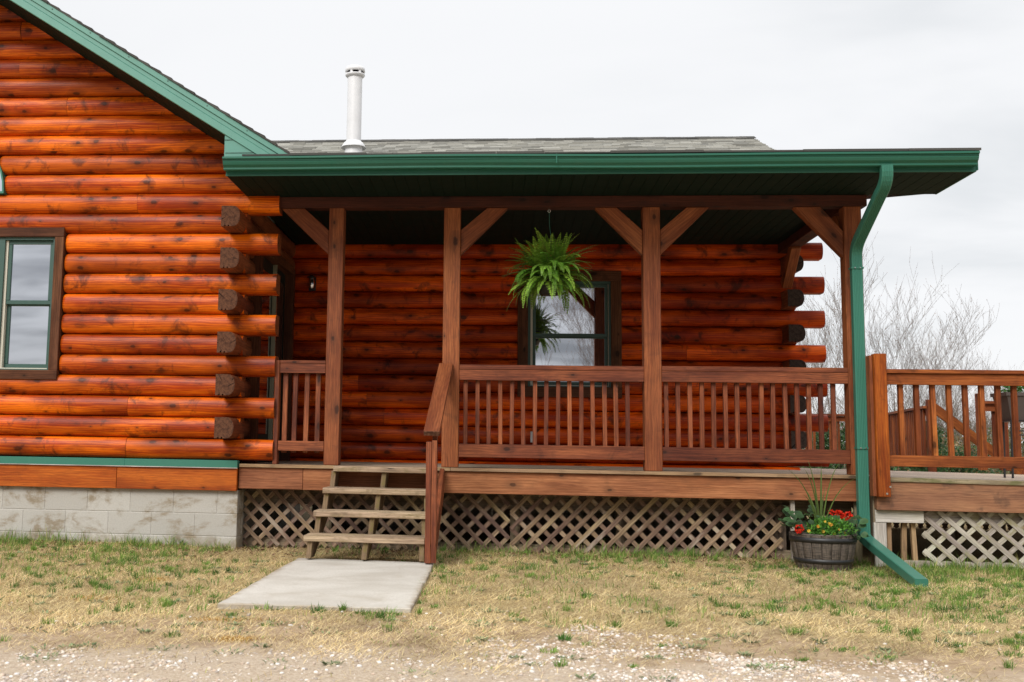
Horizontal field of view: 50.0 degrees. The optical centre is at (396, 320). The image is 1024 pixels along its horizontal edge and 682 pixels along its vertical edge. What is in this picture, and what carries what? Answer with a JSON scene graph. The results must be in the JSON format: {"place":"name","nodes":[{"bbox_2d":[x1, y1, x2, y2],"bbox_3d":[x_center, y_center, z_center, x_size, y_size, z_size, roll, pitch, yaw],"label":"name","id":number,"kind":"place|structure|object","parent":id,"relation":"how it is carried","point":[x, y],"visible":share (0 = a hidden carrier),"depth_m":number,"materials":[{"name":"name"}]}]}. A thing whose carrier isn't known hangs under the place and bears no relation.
{"place":"outdoors","nodes":[
{"label":"outdoors","id":0,"kind":"place"},
{"bbox_2d":[0,473,1023,681],"bbox_3d":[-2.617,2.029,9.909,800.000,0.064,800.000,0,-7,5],"label":"ground","id":1,"kind":"structure","parent":0,"point":[360,675],"depth_m":5.61,"materials":[{"name":"soil"}]},
{"bbox_2d":[60,576,265,642],"bbox_3d":[-1.453,1.650,6.335,1.034,0.039,2.823,4,-7,-25],"label":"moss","id":2,"kind":"object","parent":1,"relation":"on","point":[226,637],"visible":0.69,"depth_m":5.83,"materials":[{"name":"green plant"}]},
{"bbox_2d":[218,558,433,612],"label":"concrete path","id":3,"kind":"structure","parent":1,"relation":"on","point":[365,585],"depth_m":7.05,"materials":[{"name":"beige concrete"}]},
{"bbox_2d":[303,363,452,563],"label":"porch steps","id":4,"kind":"structure","parent":3,"relation":"on","point":[432,493],"depth_m":8.89,"materials":[{"name":"brown wood"}]},
{"bbox_2d":[2,537,884,580],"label":"dead leaves","id":5,"kind":"object","parent":1,"relation":"on","point":[392,551],"visible":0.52,"depth_m":9.50,"materials":[{"name":"brown plant"}]},
{"bbox_2d":[0,0,980,548],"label":"log cabin","id":6,"kind":"object","parent":1,"relation":"on","point":[162,308],"visible":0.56,"depth_m":10.33,"materials":[{"name":"orange wood"}]},
{"bbox_2d":[0,158,7,194],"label":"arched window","id":7,"kind":"structure","parent":6,"relation":"in","point":[2,176],"depth_m":10.35,"materials":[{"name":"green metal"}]},
{"bbox_2d":[0,227,67,379],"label":"window","id":8,"kind":"structure","parent":6,"relation":"in","point":[32,259],"depth_m":10.26,"materials":[{"name":"white glass"}]},
{"bbox_2d":[239,256,294,462],"bbox_3d":[-1.325,0.373,11.253,0.187,2.150,1.790,0,-7,5],"label":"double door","id":9,"kind":"structure","parent":6,"relation":"in","point":[281,346],"depth_m":11.42,"materials":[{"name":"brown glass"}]},
{"bbox_2d":[307,275,315,290],"bbox_3d":[-0.965,-0.436,12.415,0.110,0.175,0.132,0,-7,5],"label":"wall lamp","id":10,"kind":"object","parent":6,"relation":"attached to","point":[312,282],"visible":1,"depth_m":12.40,"materials":[{"name":"black metal"}]},
{"bbox_2d":[341,65,365,151],"bbox_3d":[-0.562,-2.694,14.518,0.336,1.455,0.336,0,-7,5],"label":"vent pipe","id":11,"kind":"object","parent":6,"relation":"on","point":[355,75],"visible":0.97,"depth_m":14.46,"materials":[{"name":"white metal"}]},
{"bbox_2d":[530,432,532,442],"bbox_3d":[1.510,1.287,12.040,0.050,0.120,0.034,0,-7,5],"label":"outlet box","id":12,"kind":"object","parent":6,"relation":"attached to","point":[531,436],"visible":0.58,"depth_m":12.03,"materials":[{"name":"grey plastic"}]},
{"bbox_2d":[517,271,621,397],"bbox_3d":[1.938,0.149,12.198,1.150,1.420,0.134,0,-7,5],"label":"window","id":13,"kind":"structure","parent":6,"relation":"in","point":[592,335],"depth_m":12.21,"materials":[{"name":"grey glass"}]},
{"bbox_2d":[222,151,979,586],"bbox_3d":[1.710,0.270,10.171,6.212,3.950,3.907,0,-7,5],"label":"covered porch","id":14,"kind":"object","parent":6,"relation":"attached to","point":[648,209],"visible":0.94,"depth_m":9.69,"materials":[{"name":"brown wood"}]},
{"bbox_2d":[272,360,325,463],"bbox_3d":[-0.880,0.837,9.946,0.464,0.946,0.112,0,-7,5],"label":"porch railing","id":15,"kind":"object","parent":14,"relation":"on","point":[296,368],"visible":1,"depth_m":9.94,"materials":[{"name":"brown wood"}]},
{"bbox_2d":[242,489,509,550],"bbox_3d":[-0.194,1.817,9.958,2.461,0.539,0.016,0,-7,5],"label":"lattice panel","id":16,"kind":"object","parent":14,"relation":"attached to","point":[366,521],"visible":0.65,"depth_m":9.96,"materials":[{"name":"beige wood"}]},
{"bbox_2d":[503,209,594,314],"bbox_3d":[1.408,-0.551,9.924,0.851,0.964,0.922,-6,-9,45],"label":"hanging fern","id":17,"kind":"object","parent":14,"relation":"hanging from","point":[549,263],"visible":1,"depth_m":9.76,"materials":[{"name":"green plant"}]},
{"bbox_2d":[458,364,644,459],"bbox_3d":[1.384,0.817,9.746,1.639,0.830,0.104,0,-7,5],"label":"porch railing","id":18,"kind":"object","parent":14,"relation":"attached to","point":[604,375],"visible":1,"depth_m":9.72,"materials":[{"name":"brown wood"}]},
{"bbox_2d":[510,494,783,558],"bbox_3d":[2.226,1.832,9.736,2.412,0.540,0.016,0,-7,5],"label":"lattice panel","id":19,"kind":"object","parent":14,"relation":"attached to","point":[666,520],"visible":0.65,"depth_m":9.73,"materials":[{"name":"beige wood"}]},
{"bbox_2d":[662,366,850,463],"bbox_3d":[3.151,0.826,9.584,1.599,0.834,0.104,0,-7,5],"label":"porch railing","id":20,"kind":"object","parent":14,"relation":"attached to","point":[761,376],"visible":1,"depth_m":9.56,"materials":[{"name":"brown wood"}]},
{"bbox_2d":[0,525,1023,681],"bbox_3d":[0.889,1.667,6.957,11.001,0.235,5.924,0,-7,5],"label":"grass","id":21,"kind":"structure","parent":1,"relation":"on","point":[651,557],"depth_m":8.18,"materials":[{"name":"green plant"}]},
{"bbox_2d":[0,544,1023,681],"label":"weeds","id":22,"kind":"object","parent":1,"relation":"on","point":[147,630],"visible":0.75,"depth_m":5.74,"materials":[{"name":"green plant"}]},
{"bbox_2d":[0,536,1023,681],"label":"straw","id":23,"kind":"object","parent":1,"relation":"on","point":[65,619],"visible":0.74,"depth_m":6.30,"materials":[{"name":"beige plant"}]},
{"bbox_2d":[789,500,794,560],"bbox_3d":[3.445,1.831,9.447,0.035,0.540,0.035,0,-7,5],"label":"support post","id":24,"kind":"object","parent":1,"relation":"on","point":[792,503],"visible":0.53,"depth_m":9.45,"materials":[{"name":"beige wood"}]},
{"bbox_2d":[796,298,840,465],"bbox_3d":[11.636,1.599,30.144,1.642,5.999,1.688,-2,-7,24],"label":"bare tree","id":25,"kind":"object","parent":1,"relation":"on","point":[827,398],"visible":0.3,"depth_m":30.09,"materials":[{"name":"grey plant"}]},
{"bbox_2d":[798,329,841,413],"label":"bare tree","id":26,"kind":"object","parent":1,"relation":"on","point":[812,399],"visible":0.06,"depth_m":34.42,"materials":[{"name":"grey plant"}]},
{"bbox_2d":[789,530,856,570],"bbox_3d":[3.531,1.899,9.000,0.531,0.287,0.531,0,-7,5],"label":"barrel planter","id":27,"kind":"object","parent":1,"relation":"on","point":[819,552],"visible":0.92,"depth_m":8.79,"materials":[{"name":"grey wood"}]},
{"bbox_2d":[789,461,849,527],"bbox_3d":[3.495,1.440,9.016,0.670,0.580,0.200,0,-7,5],"label":"spike plant","id":28,"kind":"object","parent":27,"relation":"in","point":[816,503],"visible":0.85,"depth_m":9.04,"materials":[{"name":"green plant"}]},
{"bbox_2d":[778,505,869,539],"bbox_3d":[3.547,1.667,9.019,0.680,0.274,0.440,0,-7,5],"label":"geranium","id":29,"kind":"object","parent":27,"relation":"in","point":[799,523],"visible":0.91,"depth_m":8.96,"materials":[{"name":"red plant"}]},
{"bbox_2d":[806,515,858,536],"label":"trailing flowers","id":30,"kind":"object","parent":27,"relation":"in","point":[828,524],"visible":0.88,"depth_m":8.85,"materials":[{"name":"green plant"}]},
{"bbox_2d":[800,421,845,468],"bbox_3d":[9.389,2.869,23.843,2.370,2.042,1.820,5,-8,-30],"label":"bush","id":31,"kind":"object","parent":1,"relation":"on","point":[826,437],"visible":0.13,"depth_m":23.75,"materials":[{"name":"green plant"}]},
{"bbox_2d":[800,413,845,449],"bbox_3d":[6.712,2.452,19.421,3.845,1.700,0.140,0,-7,5],"label":"deck railing","id":32,"kind":"object","parent":1,"relation":"on","point":[840,417],"visible":0.02,"depth_m":19.39,"materials":[{"name":"brown wood"}]},
{"bbox_2d":[805,393,844,468],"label":"bare tree","id":33,"kind":"object","parent":1,"relation":"on","point":[836,413],"visible":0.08,"depth_m":38.03,"materials":[{"name":"grey plant"}]},
{"bbox_2d":[802,244,900,387],"bbox_3d":[11.904,0.879,28.557,2.632,7.076,3.353,0,-7,7],"label":"bare tree","id":34,"kind":"object","parent":1,"relation":"on","point":[839,341],"visible":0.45,"depth_m":28.58,"materials":[{"name":"grey bark"}]},
{"bbox_2d":[853,502,862,562],"bbox_3d":[3.994,1.837,9.409,0.055,0.538,0.040,0,-7,5],"label":"support post","id":35,"kind":"object","parent":1,"relation":"on","point":[858,553],"visible":0.23,"depth_m":9.38,"materials":[{"name":"grey wood"}]},
{"bbox_2d":[823,386,920,424],"bbox_3d":[15.499,3.646,35.391,3.272,3.271,2.757,-1,-7,19],"label":"bare tree","id":36,"kind":"object","parent":1,"relation":"on","point":[844,405],"visible":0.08,"depth_m":35.45,"materials":[{"name":"grey plant"}]},
{"bbox_2d":[869,466,916,480],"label":"bush","id":37,"kind":"object","parent":1,"relation":"on","point":[901,469],"visible":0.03,"depth_m":25.14,"materials":[{"name":"green plant"}]},
{"bbox_2d":[795,416,1023,473],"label":"scrub","id":38,"kind":"object","parent":1,"relation":"on","point":[962,443],"depth_m":52.00,"materials":[{"name":"green plant"}]},
{"bbox_2d":[800,468,1023,568],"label":"side deck","id":39,"kind":"structure","parent":1,"relation":"on","point":[914,498],"depth_m":9.14,"materials":[{"name":"wood"}]},
{"bbox_2d":[805,504,1012,529],"bbox_3d":[6.492,2.417,13.995,3.639,0.502,0.016,0,-7,5],"label":"lattice panel","id":40,"kind":"object","parent":39,"relation":"attached to","point":[945,525],"visible":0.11,"depth_m":13.93,"materials":[{"name":"beige wood"}]},
{"bbox_2d":[866,353,1023,496],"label":"side deck railing","id":41,"kind":"object","parent":39,"relation":"attached to","point":[880,376],"visible":1,"depth_m":9.19,"materials":[{"name":"orange wood"}]},
{"bbox_2d":[921,511,1023,567],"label":"lattice panel","id":42,"kind":"object","parent":39,"relation":"attached to","point":[970,532],"visible":0.83,"depth_m":9.13,"materials":[{"name":"beige wood"}]},
{"bbox_2d":[975,393,1021,470],"bbox_3d":[8.482,1.442,14.020,1.855,0.990,0.170,0,-7,5],"label":"deck railing","id":43,"kind":"object","parent":39,"relation":"on","point":[989,405],"visible":0.31,"depth_m":14.10,"materials":[{"name":"brown wood"}]},
{"bbox_2d":[1002,420,1023,477],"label":"plant stand","id":44,"kind":"object","parent":39,"relation":"on","point":[1004,469],"visible":0.78,"depth_m":10.61,"materials":[{"name":"black metal"}]},
{"bbox_2d":[990,392,1023,419],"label":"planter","id":45,"kind":"object","parent":44,"relation":"on","point":[1006,404],"visible":0.52,"depth_m":10.63,"materials":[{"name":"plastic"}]},
{"bbox_2d":[1001,386,1023,391],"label":"potted plant","id":46,"kind":"object","parent":45,"relation":"in","point":[1019,388],"visible":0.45,"depth_m":10.75,"materials":[{"name":"green plant"}]},
{"bbox_2d":[888,399,936,471],"bbox_3d":[8.077,2.208,17.280,0.141,1.740,3.901,-1,-7,15],"label":"deck railing","id":47,"kind":"object","parent":1,"relation":"on","point":[926,446],"visible":0.29,"depth_m":16.50,"materials":[{"name":"brown wood"}]},
{"bbox_2d":[838,246,999,426],"bbox_3d":[13.691,1.295,28.353,3.618,6.286,3.248,0,-7,5],"label":"bare tree","id":48,"kind":"object","parent":1,"relation":"on","point":[922,354],"visible":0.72,"depth_m":28.28,"materials":[{"name":"grey bark"}]},
{"bbox_2d":[893,417,963,471],"bbox_3d":[11.144,2.855,23.099,1.588,1.957,1.793,-4,-8,34],"label":"bush","id":49,"kind":"object","parent":1,"relation":"on","point":[925,469],"visible":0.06,"depth_m":22.91,"materials":[{"name":"green plant"}]},
{"bbox_2d":[893,387,976,450],"bbox_3d":[17.063,3.558,34.399,2.757,3.271,3.272,-5,-9,43],"label":"bare tree","id":50,"kind":"object","parent":1,"relation":"on","point":[944,409],"visible":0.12,"depth_m":34.10,"materials":[{"name":"grey plant"}]},
{"bbox_2d":[890,321,987,444],"bbox_3d":[15.638,2.339,31.327,2.850,4.953,2.559,2,-7,-12],"label":"bare tree","id":51,"kind":"object","parent":1,"relation":"on","point":[942,385],"visible":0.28,"depth_m":31.29,"materials":[{"name":"grey plant"}]},
{"bbox_2d":[928,342,963,424],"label":"bare tree","id":52,"kind":"object","parent":1,"relation":"on","point":[944,391],"visible":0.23,"depth_m":38.42,"materials":[{"name":"grey plant"}]},
{"bbox_2d":[898,441,1008,473],"bbox_3d":[12.209,3.334,24.319,3.556,1.332,3.008,-1,-7,19],"label":"bush","id":53,"kind":"object","parent":1,"relation":"on","point":[958,452],"visible":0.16,"depth_m":23.77,"materials":[{"name":"green plant"}]},
{"bbox_2d":[920,394,991,455],"bbox_3d":[16.865,3.530,32.404,2.412,2.862,2.863,-1,-7,15],"label":"bare tree","id":54,"kind":"object","parent":1,"relation":"on","point":[970,422],"visible":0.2,"depth_m":31.99,"materials":[{"name":"grey plant"}]},
{"bbox_2d":[938,429,1006,473],"bbox_3d":[13.899,3.476,27.220,3.782,1.775,3.490,0,-7,5],"label":"bush","id":55,"kind":"object","parent":1,"relation":"on","point":[943,437],"visible":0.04,"depth_m":27.21,"materials":[{"name":"green plant"}]},
{"bbox_2d":[936,404,1023,474],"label":"stair handrail","id":56,"kind":"object","parent":1,"relation":"on","point":[941,415],"visible":0.19,"depth_m":15.72,"materials":[{"name":"brown wood"}]},
{"bbox_2d":[941,423,1023,473],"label":"bush","id":57,"kind":"object","parent":1,"relation":"on","point":[989,439],"visible":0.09,"depth_m":27.29,"materials":[{"name":"green plant"}]},
{"bbox_2d":[958,342,1021,429],"bbox_3d":[21.040,3.153,38.599,1.921,5.164,2.447,3,-7,-19],"label":"bare tree","id":58,"kind":"object","parent":1,"relation":"on","point":[987,397],"visible":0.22,"depth_m":38.74,"materials":[{"name":"grey plant"}]},
{"bbox_2d":[961,393,1023,473],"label":"bare tree","id":59,"kind":"object","parent":1,"relation":"on","point":[989,425],"visible":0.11,"depth_m":36.80,"materials":[{"name":"plant"}]},
{"bbox_2d":[0,596,1023,681],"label":"gravel","id":60,"kind":"structure","parent":0,"point":[834,674],"depth_m":4.70,"materials":[{"name":"beige gravel"}]},
{"bbox_2d":[48,0,1023,455],"label":"sky","id":61,"kind":"structure","parent":0,"point":[784,74],"materials":[{"name":"white"}]}
]}

